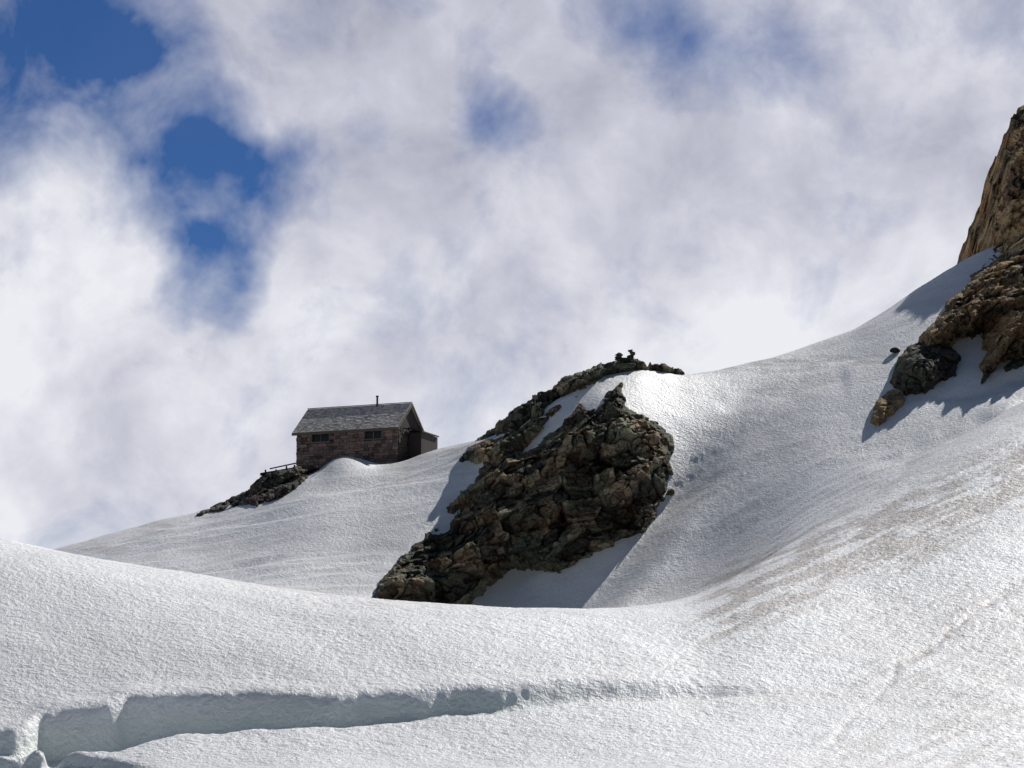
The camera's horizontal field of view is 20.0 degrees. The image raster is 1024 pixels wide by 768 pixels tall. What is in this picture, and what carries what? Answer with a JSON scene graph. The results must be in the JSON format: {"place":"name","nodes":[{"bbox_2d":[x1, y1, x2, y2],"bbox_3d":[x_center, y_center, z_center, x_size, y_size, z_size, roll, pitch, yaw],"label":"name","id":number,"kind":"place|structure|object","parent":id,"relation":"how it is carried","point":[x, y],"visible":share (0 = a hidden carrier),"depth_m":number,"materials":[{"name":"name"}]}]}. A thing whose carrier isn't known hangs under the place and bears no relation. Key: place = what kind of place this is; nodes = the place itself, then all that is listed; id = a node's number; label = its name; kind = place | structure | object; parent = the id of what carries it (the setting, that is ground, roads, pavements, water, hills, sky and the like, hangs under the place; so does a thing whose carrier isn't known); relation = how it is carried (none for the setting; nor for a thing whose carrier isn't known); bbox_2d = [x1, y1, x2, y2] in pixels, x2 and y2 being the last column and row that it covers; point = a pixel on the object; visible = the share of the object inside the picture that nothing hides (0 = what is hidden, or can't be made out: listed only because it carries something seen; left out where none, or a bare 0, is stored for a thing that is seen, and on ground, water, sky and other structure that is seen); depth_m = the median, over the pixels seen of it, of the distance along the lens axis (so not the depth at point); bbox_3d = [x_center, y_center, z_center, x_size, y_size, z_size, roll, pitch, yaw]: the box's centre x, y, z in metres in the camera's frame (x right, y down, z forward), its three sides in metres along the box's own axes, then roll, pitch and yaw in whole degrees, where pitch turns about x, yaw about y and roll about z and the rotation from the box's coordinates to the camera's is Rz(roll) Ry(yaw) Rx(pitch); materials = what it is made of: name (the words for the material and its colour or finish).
{"place":"outdoors","nodes":[
{"label":"outdoors","id":0,"kind":"place"},
{"bbox_2d":[0,246,1023,767],"bbox_3d":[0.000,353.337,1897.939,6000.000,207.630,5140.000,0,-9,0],"label":"snow ground","id":1,"kind":"structure","parent":0,"point":[810,566],"depth_m":94.44,"materials":[{"name":"white snow"}]},
{"bbox_2d":[197,466,319,515],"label":"rock ledge","id":2,"kind":"object","parent":1,"relation":"on","point":[272,486],"visible":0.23,"depth_m":186.55,"materials":[{"name":"grey stone"}]},
{"bbox_2d":[260,463,296,475],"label":"wooden deck","id":3,"kind":"structure","parent":2,"relation":"on","point":[264,473],"depth_m":189.56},
{"bbox_2d":[292,396,438,467],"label":"stone hut","id":4,"kind":"object","parent":1,"relation":"on","point":[385,434],"visible":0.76,"depth_m":190.78,"materials":[{"name":"brown stone"}]},
{"bbox_2d":[310,431,382,443],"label":"window frames","id":5,"kind":"structure","parent":4,"relation":"in","point":[381,438],"depth_m":190.93,"materials":[{"name":"brown wood"}]},
{"bbox_2d":[313,431,380,441],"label":"window panes","id":6,"kind":"structure","parent":4,"relation":"in","point":[377,434],"depth_m":190.61,"materials":[{"name":"black glass"}]},
{"bbox_2d":[373,358,684,604],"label":"rock outcrop","id":7,"kind":"object","parent":1,"relation":"on","point":[577,486],"visible":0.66,"depth_m":167.14,"materials":[{"name":"stone"}]},
{"bbox_2d":[532,394,537,412],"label":"wooden signpost","id":8,"kind":"object","parent":7,"relation":"on","point":[534,396],"visible":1,"depth_m":178.09,"materials":[{"name":"grey wood"}]},
{"bbox_2d":[615,357,635,367],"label":"stone cairn","id":9,"kind":"object","parent":7,"relation":"on","point":[628,363],"visible":1,"depth_m":177.16,"materials":[{"name":"grey stone"}]},
{"bbox_2d":[615,352,624,364],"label":"stone cairn","id":10,"kind":"object","parent":9,"relation":"on","point":[618,356],"visible":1,"depth_m":177.36,"materials":[{"name":"grey stone"}]},
{"bbox_2d":[627,349,635,363],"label":"stone cairn","id":11,"kind":"object","parent":9,"relation":"on","point":[631,352],"visible":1,"depth_m":177.45,"materials":[{"name":"grey stone"}]},
{"bbox_2d":[666,489,674,495],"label":"rock","id":12,"kind":"object","parent":1,"relation":"on","point":[671,492],"visible":1,"depth_m":170.70,"materials":[{"name":"grey stone"}]},
{"bbox_2d":[870,389,904,426],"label":"boulder","id":13,"kind":"object","parent":1,"relation":"on","point":[889,403],"visible":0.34,"depth_m":171.87,"materials":[{"name":"brown stone"}]},
{"bbox_2d":[890,347,899,352],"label":"rock","id":14,"kind":"object","parent":1,"relation":"on","point":[894,350],"visible":1,"depth_m":181.26,"materials":[{"name":"grey stone"}]},
{"bbox_2d":[890,342,960,395],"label":"boulder","id":15,"kind":"object","parent":1,"relation":"on","point":[919,368],"visible":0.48,"depth_m":175.01,"materials":[{"name":"grey stone"}]},
{"bbox_2d":[1003,357,1023,371],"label":"boulder","id":16,"kind":"object","parent":1,"relation":"on","point":[1015,364],"visible":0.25,"depth_m":174.24,"materials":[{"name":"stone"}]},
{"bbox_2d":[0,0,1023,548],"label":"sky","id":17,"kind":"structure","parent":0,"point":[222,222],"materials":[{"name":"white"}]},
{"bbox_2d":[918,105,1023,384],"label":"cliff","id":18,"kind":"structure","parent":0,"point":[987,302],"depth_m":185.41,"materials":[{"name":"brown stone"}]}
]}

